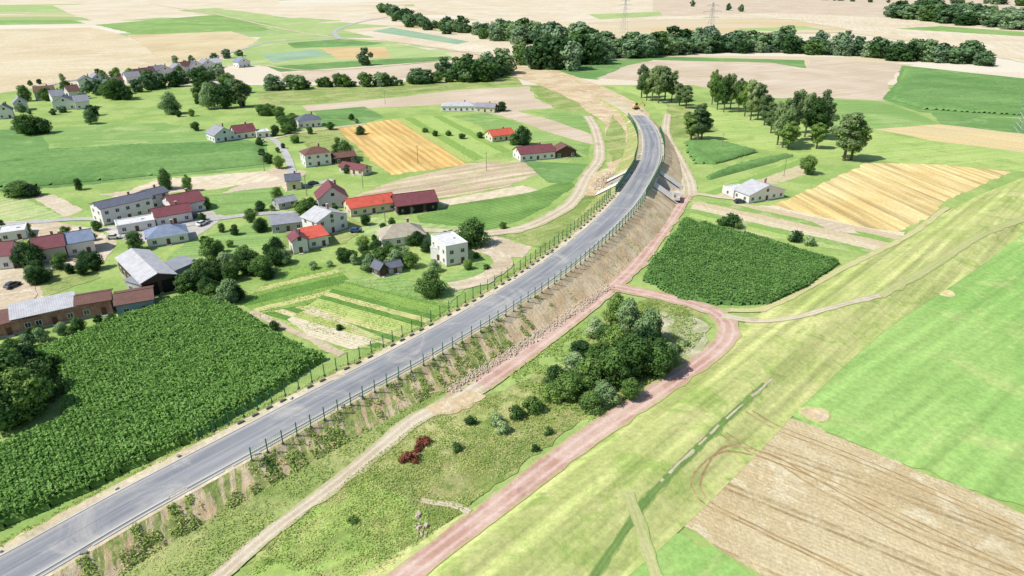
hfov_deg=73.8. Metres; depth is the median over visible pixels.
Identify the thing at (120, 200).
roof
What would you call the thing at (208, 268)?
garden tree
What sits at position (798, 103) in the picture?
poplar tree
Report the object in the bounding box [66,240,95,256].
walls
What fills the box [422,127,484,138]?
hedge row
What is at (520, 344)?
rubble bank
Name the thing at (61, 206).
bare field
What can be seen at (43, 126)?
deciduous tree
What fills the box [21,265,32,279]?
garden tree
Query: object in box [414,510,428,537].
rubble heap
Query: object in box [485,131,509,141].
walls
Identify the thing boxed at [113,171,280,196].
stubble field
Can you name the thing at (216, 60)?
roof
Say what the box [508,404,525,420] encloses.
bush
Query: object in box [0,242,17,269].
walls
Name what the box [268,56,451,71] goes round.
green field
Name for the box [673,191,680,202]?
dump truck
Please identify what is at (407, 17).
tree row
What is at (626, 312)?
willow tree
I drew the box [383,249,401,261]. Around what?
garden tree
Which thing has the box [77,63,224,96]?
tree row
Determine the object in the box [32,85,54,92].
roof
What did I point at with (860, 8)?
ploughed field
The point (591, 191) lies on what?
construction ground
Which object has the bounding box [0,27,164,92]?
wheat field
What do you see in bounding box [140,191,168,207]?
walls
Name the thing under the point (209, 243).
garden tree
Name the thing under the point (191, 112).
garden tree
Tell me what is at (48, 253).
walls
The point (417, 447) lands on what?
red shrub
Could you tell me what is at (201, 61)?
roof
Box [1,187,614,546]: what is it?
slope weeds
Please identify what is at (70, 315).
windows
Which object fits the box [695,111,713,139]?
poplar tree
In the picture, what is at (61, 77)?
garden tree
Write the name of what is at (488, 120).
green field
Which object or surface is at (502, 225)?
deciduous tree
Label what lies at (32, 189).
deciduous tree
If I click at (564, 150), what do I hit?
barn
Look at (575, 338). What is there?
weeds
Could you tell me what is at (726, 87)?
poplar tree
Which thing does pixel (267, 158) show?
deciduous tree
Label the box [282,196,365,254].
yard grass
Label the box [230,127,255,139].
walls
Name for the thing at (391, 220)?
deciduous tree
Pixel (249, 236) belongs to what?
orchard grass
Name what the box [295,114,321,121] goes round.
roof
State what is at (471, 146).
crop strips
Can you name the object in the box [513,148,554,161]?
walls
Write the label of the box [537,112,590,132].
green strip
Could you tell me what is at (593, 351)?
deciduous tree
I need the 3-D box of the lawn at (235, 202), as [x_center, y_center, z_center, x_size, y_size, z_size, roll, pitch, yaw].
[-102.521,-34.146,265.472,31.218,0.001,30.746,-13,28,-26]
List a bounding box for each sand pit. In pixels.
[801,408,828,420]
[939,289,954,296]
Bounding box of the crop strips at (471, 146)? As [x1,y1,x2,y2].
[396,115,514,162]
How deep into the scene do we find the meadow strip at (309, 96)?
511.72 m
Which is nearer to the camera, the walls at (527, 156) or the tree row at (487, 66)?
the walls at (527, 156)
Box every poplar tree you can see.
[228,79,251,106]
[636,64,649,97]
[640,70,652,100]
[645,65,659,100]
[651,65,667,102]
[663,66,671,99]
[666,70,678,101]
[673,83,685,105]
[678,85,693,107]
[683,113,697,139]
[689,103,708,139]
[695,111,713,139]
[707,69,719,104]
[713,74,724,109]
[718,73,733,111]
[729,73,738,109]
[733,78,747,111]
[738,80,753,115]
[746,79,760,119]
[754,82,768,119]
[759,94,774,124]
[764,102,780,132]
[770,101,784,144]
[777,98,797,147]
[777,121,801,149]
[792,90,803,125]
[797,89,807,131]
[800,92,816,136]
[804,96,828,139]
[810,122,828,148]
[817,89,833,116]
[820,100,839,138]
[829,112,866,160]
[835,119,872,159]
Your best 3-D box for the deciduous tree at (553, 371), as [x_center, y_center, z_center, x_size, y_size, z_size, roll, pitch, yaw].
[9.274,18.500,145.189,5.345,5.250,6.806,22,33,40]
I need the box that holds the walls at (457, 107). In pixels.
[441,106,474,111]
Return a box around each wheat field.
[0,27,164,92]
[128,31,257,63]
[320,47,390,59]
[539,22,655,38]
[685,418,1023,575]
[722,30,1023,59]
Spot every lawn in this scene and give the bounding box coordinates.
[203,186,286,214]
[340,262,489,302]
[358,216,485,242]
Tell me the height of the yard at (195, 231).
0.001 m
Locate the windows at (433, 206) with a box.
[395,205,434,211]
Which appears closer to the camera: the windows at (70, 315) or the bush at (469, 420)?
the bush at (469, 420)
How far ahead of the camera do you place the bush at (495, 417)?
132.31 m
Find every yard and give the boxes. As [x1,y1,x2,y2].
[0,219,116,308]
[100,211,222,241]
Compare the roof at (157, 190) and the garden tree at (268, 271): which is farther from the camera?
the roof at (157, 190)
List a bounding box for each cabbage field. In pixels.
[262,50,331,61]
[374,27,468,43]
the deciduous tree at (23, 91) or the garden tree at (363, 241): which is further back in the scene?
the deciduous tree at (23, 91)
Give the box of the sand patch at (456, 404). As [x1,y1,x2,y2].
[427,390,485,414]
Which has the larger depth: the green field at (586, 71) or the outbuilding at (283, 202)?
the green field at (586, 71)
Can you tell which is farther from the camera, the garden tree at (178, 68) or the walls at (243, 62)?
the walls at (243, 62)
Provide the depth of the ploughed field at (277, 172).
286.95 m
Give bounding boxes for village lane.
[0,268,36,308]
[4,211,295,225]
[265,137,333,186]
[272,123,364,137]
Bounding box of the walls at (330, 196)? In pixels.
[317,188,347,207]
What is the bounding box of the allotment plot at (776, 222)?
[689,201,904,253]
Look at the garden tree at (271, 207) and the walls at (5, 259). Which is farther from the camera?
the garden tree at (271, 207)
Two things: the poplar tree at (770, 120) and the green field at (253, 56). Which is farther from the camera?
the green field at (253, 56)
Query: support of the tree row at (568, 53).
on the ground at (140, 106)
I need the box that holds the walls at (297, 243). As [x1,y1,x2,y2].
[288,237,308,254]
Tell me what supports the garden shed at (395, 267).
on the ground at (140, 106)
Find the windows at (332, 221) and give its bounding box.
[304,215,344,227]
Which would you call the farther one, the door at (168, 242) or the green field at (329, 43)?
the green field at (329, 43)
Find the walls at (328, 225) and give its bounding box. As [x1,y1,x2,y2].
[302,212,347,233]
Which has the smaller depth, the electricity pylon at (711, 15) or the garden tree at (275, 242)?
the garden tree at (275, 242)
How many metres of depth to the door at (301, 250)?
214.51 m
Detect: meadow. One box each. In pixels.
[243,298,711,575]
[417,183,574,229]
[629,533,753,575]
[793,234,1023,505]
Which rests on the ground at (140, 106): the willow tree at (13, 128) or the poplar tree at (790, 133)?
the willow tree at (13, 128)
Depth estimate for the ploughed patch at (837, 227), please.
237.02 m
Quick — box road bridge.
[596,156,682,203]
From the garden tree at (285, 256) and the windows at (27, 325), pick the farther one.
the garden tree at (285, 256)
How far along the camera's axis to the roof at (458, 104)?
436.91 m
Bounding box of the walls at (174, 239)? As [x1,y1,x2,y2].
[147,233,188,247]
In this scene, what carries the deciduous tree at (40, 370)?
on the ground at (140, 106)
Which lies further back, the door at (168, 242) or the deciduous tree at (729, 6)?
the deciduous tree at (729, 6)
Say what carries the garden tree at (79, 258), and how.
on the yard at (104, 246)
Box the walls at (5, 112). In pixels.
[0,105,14,118]
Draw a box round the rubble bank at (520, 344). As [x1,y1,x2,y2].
[442,283,613,392]
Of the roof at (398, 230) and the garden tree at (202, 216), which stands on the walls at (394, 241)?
the roof at (398, 230)
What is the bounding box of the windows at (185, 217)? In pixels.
[155,215,188,223]
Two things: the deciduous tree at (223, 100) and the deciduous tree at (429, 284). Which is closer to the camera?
the deciduous tree at (429, 284)
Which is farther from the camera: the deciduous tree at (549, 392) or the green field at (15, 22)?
the green field at (15, 22)
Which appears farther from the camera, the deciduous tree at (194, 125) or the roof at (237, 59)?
the roof at (237, 59)
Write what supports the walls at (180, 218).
on the ground at (140, 106)
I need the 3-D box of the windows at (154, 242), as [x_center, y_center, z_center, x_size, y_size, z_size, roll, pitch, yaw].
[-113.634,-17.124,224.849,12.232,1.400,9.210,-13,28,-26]
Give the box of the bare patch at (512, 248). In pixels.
[470,236,531,257]
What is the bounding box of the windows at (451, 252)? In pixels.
[433,242,464,263]
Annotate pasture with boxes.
[609,85,1023,170]
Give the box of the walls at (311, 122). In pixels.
[296,120,321,128]
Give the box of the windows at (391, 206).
[345,205,392,214]
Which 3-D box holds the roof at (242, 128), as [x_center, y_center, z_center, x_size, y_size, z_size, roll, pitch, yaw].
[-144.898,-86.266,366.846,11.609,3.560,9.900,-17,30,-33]
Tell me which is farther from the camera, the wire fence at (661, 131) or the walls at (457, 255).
the wire fence at (661, 131)
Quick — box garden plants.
[243,262,450,344]
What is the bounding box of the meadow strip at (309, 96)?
[257,76,521,105]
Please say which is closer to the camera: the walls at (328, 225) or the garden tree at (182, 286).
the garden tree at (182, 286)
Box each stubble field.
[0,0,280,7]
[53,3,211,21]
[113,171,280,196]
[225,5,404,20]
[337,119,465,174]
[345,26,533,53]
[410,0,652,22]
[570,13,1023,61]
[876,124,1023,151]
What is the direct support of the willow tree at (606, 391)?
on the weedy meadow at (456, 482)
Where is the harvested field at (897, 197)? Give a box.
[772,163,1010,231]
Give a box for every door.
[5,327,14,337]
[17,234,22,240]
[52,316,58,326]
[101,307,107,316]
[144,278,176,295]
[166,238,171,245]
[299,247,304,254]
[322,240,327,247]
[382,269,387,277]
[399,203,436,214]
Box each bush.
[259,454,277,473]
[308,261,317,269]
[326,260,332,266]
[336,324,343,330]
[347,515,357,524]
[452,442,461,453]
[464,415,476,424]
[473,252,480,258]
[489,412,502,426]
[494,420,510,434]
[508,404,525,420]
[522,395,542,414]
[531,444,539,451]
[544,426,552,435]
[674,343,682,352]
[682,340,688,346]
[715,216,727,225]
[720,212,738,226]
[733,217,742,228]
[788,230,803,242]
[803,236,816,246]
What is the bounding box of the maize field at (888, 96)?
[883,65,1023,117]
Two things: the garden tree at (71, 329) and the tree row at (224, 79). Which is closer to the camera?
the garden tree at (71, 329)
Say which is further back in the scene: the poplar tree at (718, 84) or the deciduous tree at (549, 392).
the poplar tree at (718, 84)
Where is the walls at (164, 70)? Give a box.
[158,66,172,75]
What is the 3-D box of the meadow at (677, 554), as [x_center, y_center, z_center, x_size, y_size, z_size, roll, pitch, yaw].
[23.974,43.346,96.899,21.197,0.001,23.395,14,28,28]
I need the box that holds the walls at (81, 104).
[74,101,89,109]
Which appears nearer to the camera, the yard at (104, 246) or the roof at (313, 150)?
the yard at (104, 246)
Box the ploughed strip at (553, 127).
[494,111,592,143]
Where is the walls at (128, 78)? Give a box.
[123,74,136,83]
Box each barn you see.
[115,248,177,295]
[123,255,196,288]
[331,150,356,164]
[342,192,393,216]
[390,189,438,214]
[554,142,576,158]
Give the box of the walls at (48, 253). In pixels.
[37,246,67,262]
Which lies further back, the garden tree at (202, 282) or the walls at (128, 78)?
the walls at (128, 78)
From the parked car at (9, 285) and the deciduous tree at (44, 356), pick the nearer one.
the deciduous tree at (44, 356)
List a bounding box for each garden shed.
[370,258,388,277]
[384,259,403,274]
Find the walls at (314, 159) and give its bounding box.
[300,153,331,167]
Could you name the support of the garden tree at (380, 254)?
on the ground at (140, 106)
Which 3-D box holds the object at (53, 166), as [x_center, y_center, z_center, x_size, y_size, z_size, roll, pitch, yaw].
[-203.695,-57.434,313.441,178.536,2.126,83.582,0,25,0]
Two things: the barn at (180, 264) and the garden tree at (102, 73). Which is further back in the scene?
the garden tree at (102, 73)
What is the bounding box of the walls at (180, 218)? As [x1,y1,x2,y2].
[151,211,192,225]
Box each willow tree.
[10,123,19,132]
[82,109,98,123]
[157,91,181,113]
[198,81,214,108]
[562,351,584,374]
[582,316,604,336]
[592,379,622,407]
[615,297,641,333]
[633,306,661,345]
[665,341,681,366]
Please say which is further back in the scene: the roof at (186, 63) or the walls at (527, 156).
the roof at (186, 63)
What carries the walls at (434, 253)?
on the ground at (140, 106)
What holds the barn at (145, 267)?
on the ground at (140, 106)
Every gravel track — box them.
[385,283,741,575]
[471,195,691,388]
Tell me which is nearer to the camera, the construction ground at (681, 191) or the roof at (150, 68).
the construction ground at (681, 191)
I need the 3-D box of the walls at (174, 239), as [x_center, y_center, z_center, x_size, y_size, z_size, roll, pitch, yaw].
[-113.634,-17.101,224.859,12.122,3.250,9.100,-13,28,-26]
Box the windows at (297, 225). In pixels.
[271,224,300,230]
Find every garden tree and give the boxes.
[0,338,20,347]
[18,333,39,347]
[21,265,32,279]
[23,268,40,285]
[25,328,34,335]
[28,232,35,236]
[29,259,44,267]
[31,324,43,329]
[32,327,48,341]
[35,87,50,100]
[46,268,53,277]
[52,322,67,334]
[57,226,71,232]
[58,73,65,80]
[59,252,67,260]
[63,263,74,274]
[66,324,77,334]
[70,317,87,330]
[73,249,89,265]
[73,262,89,274]
[83,80,94,90]
[83,251,104,270]
[90,220,102,230]
[92,314,102,322]
[98,70,108,76]
[103,313,115,320]
[110,67,120,75]
[169,105,177,114]
[172,272,197,294]
[175,66,183,71]
[175,110,181,116]
[183,269,198,287]
[188,109,194,115]
[188,258,211,279]
[192,92,198,98]
[196,269,215,281]
[196,277,219,294]
[197,212,206,220]
[198,237,224,256]
[199,235,208,244]
[201,283,217,297]
[202,248,217,258]
[203,196,210,208]
[204,255,220,264]
[205,265,218,278]
[206,71,213,80]
[209,263,222,280]
[211,278,238,302]
[214,251,229,264]
[216,239,224,252]
[217,223,225,231]
[220,262,238,280]
[221,281,240,299]
[225,240,233,247]
[229,224,239,234]
[229,251,253,273]
[229,289,238,300]
[231,244,255,258]
[234,287,247,299]
[242,250,257,264]
[247,255,273,277]
[251,218,268,232]
[253,200,265,211]
[255,136,263,145]
[257,148,265,155]
[258,266,275,279]
[262,244,269,253]
[264,248,282,264]
[267,236,286,254]
[269,204,275,210]
[270,186,283,197]
[278,249,292,263]
[289,134,298,143]
[306,126,312,133]
[326,122,335,129]
[335,247,350,261]
[343,164,349,172]
[348,113,354,119]
[348,250,357,259]
[350,254,358,264]
[354,125,365,134]
[355,235,369,249]
[357,245,365,252]
[357,253,369,270]
[360,253,373,270]
[368,239,382,250]
[371,234,377,239]
[371,246,387,261]
[382,242,392,252]
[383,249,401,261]
[389,245,404,256]
[399,245,409,261]
[402,251,418,267]
[405,235,412,245]
[419,241,429,251]
[427,259,441,270]
[462,259,472,269]
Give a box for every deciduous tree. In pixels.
[0,180,28,197]
[0,347,32,385]
[0,366,56,423]
[0,377,32,432]
[3,343,46,364]
[9,241,45,267]
[10,114,37,134]
[16,85,31,100]
[21,184,41,196]
[21,359,68,403]
[29,117,52,133]
[29,265,50,283]
[30,349,60,374]
[49,252,65,269]
[73,178,82,189]
[96,80,110,98]
[102,78,123,99]
[120,85,133,99]
[124,231,144,249]
[157,167,172,189]
[181,174,191,190]
[189,121,199,130]
[211,85,233,108]
[243,208,258,221]
[253,217,268,228]
[262,152,272,162]
[269,320,279,330]
[270,124,279,135]
[272,155,284,168]
[279,123,292,133]
[292,198,313,215]
[305,197,318,207]
[331,142,339,151]
[337,139,353,151]
[355,47,373,64]
[359,214,370,225]
[388,217,395,224]
[410,230,425,245]
[413,268,446,298]
[434,56,451,77]
[454,216,491,249]
[496,101,506,110]
[498,222,506,228]
[509,133,517,144]
[514,125,532,144]
[538,381,561,402]
[539,364,568,384]
[550,371,584,402]
[569,339,591,356]
[571,356,602,391]
[577,389,603,415]
[584,342,609,360]
[594,323,610,341]
[596,347,632,390]
[598,324,627,346]
[602,292,624,324]
[614,332,653,381]
[618,377,644,399]
[629,326,659,358]
[639,336,678,378]
[655,317,663,337]
[726,3,731,9]
[737,4,743,11]
[799,155,818,174]
[845,30,854,38]
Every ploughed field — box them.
[208,167,306,194]
[281,61,455,81]
[302,86,552,110]
[354,161,537,197]
[598,59,911,100]
[652,0,1023,17]
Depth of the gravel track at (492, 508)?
127.10 m
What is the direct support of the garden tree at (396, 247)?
on the ground at (140, 106)
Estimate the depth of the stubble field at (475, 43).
903.34 m
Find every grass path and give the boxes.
[420,498,471,515]
[622,492,662,575]
[724,206,949,311]
[876,215,1023,297]
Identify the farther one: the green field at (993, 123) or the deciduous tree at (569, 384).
the green field at (993, 123)
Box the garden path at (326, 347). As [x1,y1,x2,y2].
[245,310,345,356]
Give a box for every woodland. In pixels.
[883,0,1023,29]
[910,1,1023,13]
[917,0,1023,5]
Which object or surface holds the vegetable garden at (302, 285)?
on the ground at (140, 106)
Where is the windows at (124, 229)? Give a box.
[116,223,151,231]
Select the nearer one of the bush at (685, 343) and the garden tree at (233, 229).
the bush at (685, 343)
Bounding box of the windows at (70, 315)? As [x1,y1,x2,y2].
[35,312,73,324]
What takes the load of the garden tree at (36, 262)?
on the yard at (104, 246)
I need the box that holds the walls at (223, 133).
[206,128,235,142]
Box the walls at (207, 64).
[203,60,213,68]
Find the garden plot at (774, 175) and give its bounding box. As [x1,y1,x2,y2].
[698,159,814,196]
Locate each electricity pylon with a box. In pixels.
[620,0,629,32]
[703,2,721,32]
[1012,96,1023,132]
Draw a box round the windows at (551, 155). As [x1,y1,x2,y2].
[514,153,552,159]
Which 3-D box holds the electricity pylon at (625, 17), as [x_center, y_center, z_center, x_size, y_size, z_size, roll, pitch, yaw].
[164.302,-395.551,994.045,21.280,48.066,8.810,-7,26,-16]
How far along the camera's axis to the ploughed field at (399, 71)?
615.65 m
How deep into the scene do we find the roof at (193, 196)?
251.01 m
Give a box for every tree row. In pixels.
[14,103,99,115]
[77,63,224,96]
[171,49,243,63]
[189,72,252,93]
[263,68,464,90]
[376,3,509,40]
[446,48,516,82]
[486,17,598,43]
[512,33,616,70]
[600,25,830,50]
[602,31,996,65]
[833,0,890,2]
[854,36,924,55]
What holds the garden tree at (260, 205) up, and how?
on the ground at (140, 106)
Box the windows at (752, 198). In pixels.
[735,193,782,200]
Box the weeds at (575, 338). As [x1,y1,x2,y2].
[510,299,702,421]
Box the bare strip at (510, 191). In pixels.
[439,185,536,205]
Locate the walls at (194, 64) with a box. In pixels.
[189,62,202,71]
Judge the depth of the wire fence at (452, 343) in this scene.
149.89 m
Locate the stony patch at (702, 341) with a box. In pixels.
[658,311,708,361]
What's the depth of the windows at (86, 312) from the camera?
174.10 m
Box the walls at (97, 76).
[93,74,101,79]
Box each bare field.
[30,194,82,216]
[98,184,182,196]
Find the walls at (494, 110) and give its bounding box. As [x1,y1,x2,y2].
[475,106,496,112]
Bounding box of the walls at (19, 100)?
[13,98,28,111]
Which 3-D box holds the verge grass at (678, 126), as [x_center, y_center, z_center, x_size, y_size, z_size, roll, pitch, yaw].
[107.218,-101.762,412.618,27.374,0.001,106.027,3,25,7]
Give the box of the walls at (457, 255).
[431,237,467,266]
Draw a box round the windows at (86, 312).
[83,299,112,314]
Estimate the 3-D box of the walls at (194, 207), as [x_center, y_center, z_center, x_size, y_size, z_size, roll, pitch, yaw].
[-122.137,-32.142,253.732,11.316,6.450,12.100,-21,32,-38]
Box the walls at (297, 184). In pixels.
[286,181,301,190]
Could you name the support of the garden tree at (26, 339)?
on the ground at (140, 106)
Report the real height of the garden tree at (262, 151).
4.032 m
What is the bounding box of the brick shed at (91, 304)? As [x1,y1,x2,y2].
[73,288,113,318]
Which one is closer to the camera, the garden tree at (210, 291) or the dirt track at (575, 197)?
the garden tree at (210, 291)
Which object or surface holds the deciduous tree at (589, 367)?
on the weedy meadow at (456, 482)
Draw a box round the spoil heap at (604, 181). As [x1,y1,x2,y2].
[590,171,616,190]
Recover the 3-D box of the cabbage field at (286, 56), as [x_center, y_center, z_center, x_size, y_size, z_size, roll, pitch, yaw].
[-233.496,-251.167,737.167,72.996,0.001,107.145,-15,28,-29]
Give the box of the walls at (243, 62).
[233,58,250,67]
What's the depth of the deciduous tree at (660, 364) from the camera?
145.90 m
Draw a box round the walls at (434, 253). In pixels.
[430,248,438,259]
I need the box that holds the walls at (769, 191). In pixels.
[735,186,784,203]
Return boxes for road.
[0,97,681,575]
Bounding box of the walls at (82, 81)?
[77,76,92,87]
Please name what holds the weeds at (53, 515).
on the ground at (140, 106)
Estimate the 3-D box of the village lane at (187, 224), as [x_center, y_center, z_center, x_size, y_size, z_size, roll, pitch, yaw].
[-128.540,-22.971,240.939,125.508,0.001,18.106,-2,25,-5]
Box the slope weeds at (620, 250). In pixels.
[567,191,671,301]
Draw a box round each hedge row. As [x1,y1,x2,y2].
[255,103,298,130]
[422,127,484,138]
[684,112,711,134]
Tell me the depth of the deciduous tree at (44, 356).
147.80 m
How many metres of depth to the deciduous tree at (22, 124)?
370.14 m
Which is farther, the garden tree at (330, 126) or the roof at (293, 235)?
the garden tree at (330, 126)
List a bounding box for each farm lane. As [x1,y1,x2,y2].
[158,5,482,54]
[262,61,434,70]
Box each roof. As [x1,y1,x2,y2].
[0,102,13,109]
[0,240,19,256]
[11,95,27,103]
[30,233,65,250]
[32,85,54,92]
[48,89,64,96]
[51,94,72,102]
[63,84,79,91]
[63,228,94,244]
[71,94,89,101]
[76,75,94,81]
[89,191,153,209]
[107,76,124,81]
[122,71,140,77]
[131,68,144,73]
[136,185,169,195]
[143,224,188,239]
[144,67,155,71]
[149,65,160,70]
[149,202,192,218]
[161,189,205,204]
[169,63,184,68]
[178,61,190,66]
[198,59,213,63]
[205,124,235,135]
[209,57,221,62]
[229,123,256,133]
[232,57,242,62]
[284,173,301,181]
[286,229,308,242]
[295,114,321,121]
[299,146,330,155]
[299,205,347,222]
[314,180,348,199]
[376,222,425,239]
[431,231,467,246]
[441,102,475,105]
[475,102,496,107]
[484,127,515,136]
[512,143,555,154]
[732,179,786,195]
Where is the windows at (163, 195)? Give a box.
[152,193,165,206]
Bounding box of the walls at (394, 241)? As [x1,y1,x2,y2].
[378,236,425,247]
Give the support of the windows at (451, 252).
attached to the walls at (457, 255)
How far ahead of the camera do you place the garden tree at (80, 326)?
167.42 m
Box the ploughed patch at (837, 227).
[812,221,858,233]
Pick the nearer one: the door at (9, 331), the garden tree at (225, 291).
the door at (9, 331)
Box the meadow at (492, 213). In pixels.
[417,183,574,229]
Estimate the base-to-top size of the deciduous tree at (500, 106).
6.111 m
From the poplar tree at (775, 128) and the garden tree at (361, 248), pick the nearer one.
the garden tree at (361, 248)
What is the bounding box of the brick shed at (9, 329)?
[0,308,36,337]
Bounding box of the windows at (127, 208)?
[92,201,149,222]
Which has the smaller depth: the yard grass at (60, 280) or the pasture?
the yard grass at (60, 280)
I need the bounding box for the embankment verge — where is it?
[121,308,573,575]
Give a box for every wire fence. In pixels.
[195,188,610,440]
[249,192,645,461]
[628,114,638,157]
[659,127,664,161]
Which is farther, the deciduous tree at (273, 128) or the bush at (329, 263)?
the deciduous tree at (273, 128)
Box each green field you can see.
[0,4,78,12]
[0,20,83,24]
[0,129,270,189]
[0,197,63,221]
[43,123,208,148]
[98,15,271,34]
[178,8,339,24]
[222,33,448,71]
[260,22,386,35]
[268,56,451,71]
[288,39,380,47]
[313,106,384,125]
[452,113,589,155]
[524,161,587,182]
[557,56,805,79]
[588,12,662,18]
[739,26,820,30]
[768,98,938,128]
[896,26,1023,35]
[931,112,1023,133]
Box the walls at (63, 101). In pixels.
[52,97,75,109]
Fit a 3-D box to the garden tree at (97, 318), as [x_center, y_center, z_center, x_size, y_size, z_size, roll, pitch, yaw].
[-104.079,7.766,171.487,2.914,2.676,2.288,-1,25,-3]
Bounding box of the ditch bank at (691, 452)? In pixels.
[660,379,772,481]
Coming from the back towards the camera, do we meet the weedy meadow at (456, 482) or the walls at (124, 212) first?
the walls at (124, 212)
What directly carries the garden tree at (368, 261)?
on the ground at (140, 106)
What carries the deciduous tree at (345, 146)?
on the ground at (140, 106)
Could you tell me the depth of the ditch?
114.56 m
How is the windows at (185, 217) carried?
attached to the walls at (180, 218)
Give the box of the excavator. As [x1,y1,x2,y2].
[632,101,644,108]
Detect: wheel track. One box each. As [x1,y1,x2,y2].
[690,450,1007,575]
[699,445,1023,575]
[721,434,1021,575]
[726,432,1023,572]
[745,411,1023,534]
[752,410,1023,529]
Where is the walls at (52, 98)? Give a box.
[49,94,59,101]
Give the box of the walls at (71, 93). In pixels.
[64,87,78,95]
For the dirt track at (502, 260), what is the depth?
202.24 m
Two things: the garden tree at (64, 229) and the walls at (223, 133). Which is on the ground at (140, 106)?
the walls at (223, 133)
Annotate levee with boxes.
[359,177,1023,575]
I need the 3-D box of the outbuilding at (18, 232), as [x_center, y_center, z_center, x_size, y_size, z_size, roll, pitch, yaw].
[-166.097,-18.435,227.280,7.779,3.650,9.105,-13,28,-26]
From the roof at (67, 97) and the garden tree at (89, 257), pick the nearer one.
the garden tree at (89, 257)
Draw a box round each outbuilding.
[0,222,29,240]
[114,214,155,234]
[268,212,302,233]
[271,194,297,209]
[300,224,328,248]
[337,161,371,175]
[722,184,739,197]
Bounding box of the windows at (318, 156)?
[301,154,328,164]
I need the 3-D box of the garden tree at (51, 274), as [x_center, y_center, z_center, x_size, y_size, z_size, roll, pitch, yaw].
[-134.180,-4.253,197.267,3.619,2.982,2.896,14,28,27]
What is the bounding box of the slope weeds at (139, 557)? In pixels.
[74,295,551,575]
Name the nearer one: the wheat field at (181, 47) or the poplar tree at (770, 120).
the poplar tree at (770, 120)
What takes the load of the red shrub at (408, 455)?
on the weedy meadow at (456, 482)
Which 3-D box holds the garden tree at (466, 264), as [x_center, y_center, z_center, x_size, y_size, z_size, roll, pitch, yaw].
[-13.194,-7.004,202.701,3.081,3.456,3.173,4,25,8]
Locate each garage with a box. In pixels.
[113,285,154,315]
[255,128,269,137]
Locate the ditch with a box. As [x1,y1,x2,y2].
[588,382,767,575]
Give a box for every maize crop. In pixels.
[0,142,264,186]
[0,291,324,530]
[642,216,838,305]
[684,139,757,163]
[706,153,792,179]
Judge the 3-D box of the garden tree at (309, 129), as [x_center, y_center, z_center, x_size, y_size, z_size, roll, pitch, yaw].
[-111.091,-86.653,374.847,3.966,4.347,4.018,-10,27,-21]
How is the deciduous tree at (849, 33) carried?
on the ground at (140, 106)
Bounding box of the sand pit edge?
[798,407,830,422]
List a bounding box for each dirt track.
[208,381,488,575]
[423,228,487,233]
[448,245,512,290]
[484,116,605,235]
[661,114,698,195]
[691,192,735,199]
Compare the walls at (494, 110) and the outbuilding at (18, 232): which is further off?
the walls at (494, 110)
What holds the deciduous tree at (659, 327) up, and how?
on the weedy meadow at (456, 482)
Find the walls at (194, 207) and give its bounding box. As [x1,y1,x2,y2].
[162,197,205,212]
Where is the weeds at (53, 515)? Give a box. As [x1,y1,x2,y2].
[0,364,342,543]
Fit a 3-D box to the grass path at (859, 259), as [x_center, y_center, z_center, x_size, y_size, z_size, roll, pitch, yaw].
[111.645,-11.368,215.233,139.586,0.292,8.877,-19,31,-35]
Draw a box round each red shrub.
[397,454,406,463]
[401,449,419,463]
[413,443,422,451]
[416,435,430,446]
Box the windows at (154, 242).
[147,236,183,244]
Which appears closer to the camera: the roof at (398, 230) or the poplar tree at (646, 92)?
the roof at (398, 230)
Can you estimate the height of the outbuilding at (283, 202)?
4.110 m
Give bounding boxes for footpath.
[721,294,882,322]
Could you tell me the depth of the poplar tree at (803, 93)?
368.64 m
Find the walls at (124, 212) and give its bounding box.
[90,198,153,225]
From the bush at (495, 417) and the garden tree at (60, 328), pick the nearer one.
the bush at (495, 417)
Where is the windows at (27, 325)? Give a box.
[24,322,31,328]
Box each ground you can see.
[0,0,1023,575]
[433,208,684,416]
[508,60,649,166]
[584,164,618,195]
[663,177,693,200]
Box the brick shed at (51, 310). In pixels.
[7,291,78,327]
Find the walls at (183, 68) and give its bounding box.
[173,64,185,70]
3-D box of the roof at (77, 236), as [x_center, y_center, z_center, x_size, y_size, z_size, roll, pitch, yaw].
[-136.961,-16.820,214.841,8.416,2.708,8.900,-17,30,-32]
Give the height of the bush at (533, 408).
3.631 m
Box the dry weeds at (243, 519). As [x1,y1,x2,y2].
[123,370,473,575]
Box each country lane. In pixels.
[44,38,325,85]
[332,16,390,38]
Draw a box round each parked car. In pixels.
[3,281,21,288]
[106,233,120,238]
[195,220,207,225]
[308,180,318,184]
[349,227,361,232]
[733,198,745,202]
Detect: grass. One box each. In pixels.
[37,266,99,296]
[167,222,290,276]
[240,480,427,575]
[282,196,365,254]
[295,128,364,154]
[458,369,748,572]
[486,196,594,248]
[531,86,583,111]
[604,114,626,161]
[666,104,718,137]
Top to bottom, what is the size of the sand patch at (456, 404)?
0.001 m
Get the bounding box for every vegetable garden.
[237,262,347,310]
[263,282,449,352]
[287,307,384,349]

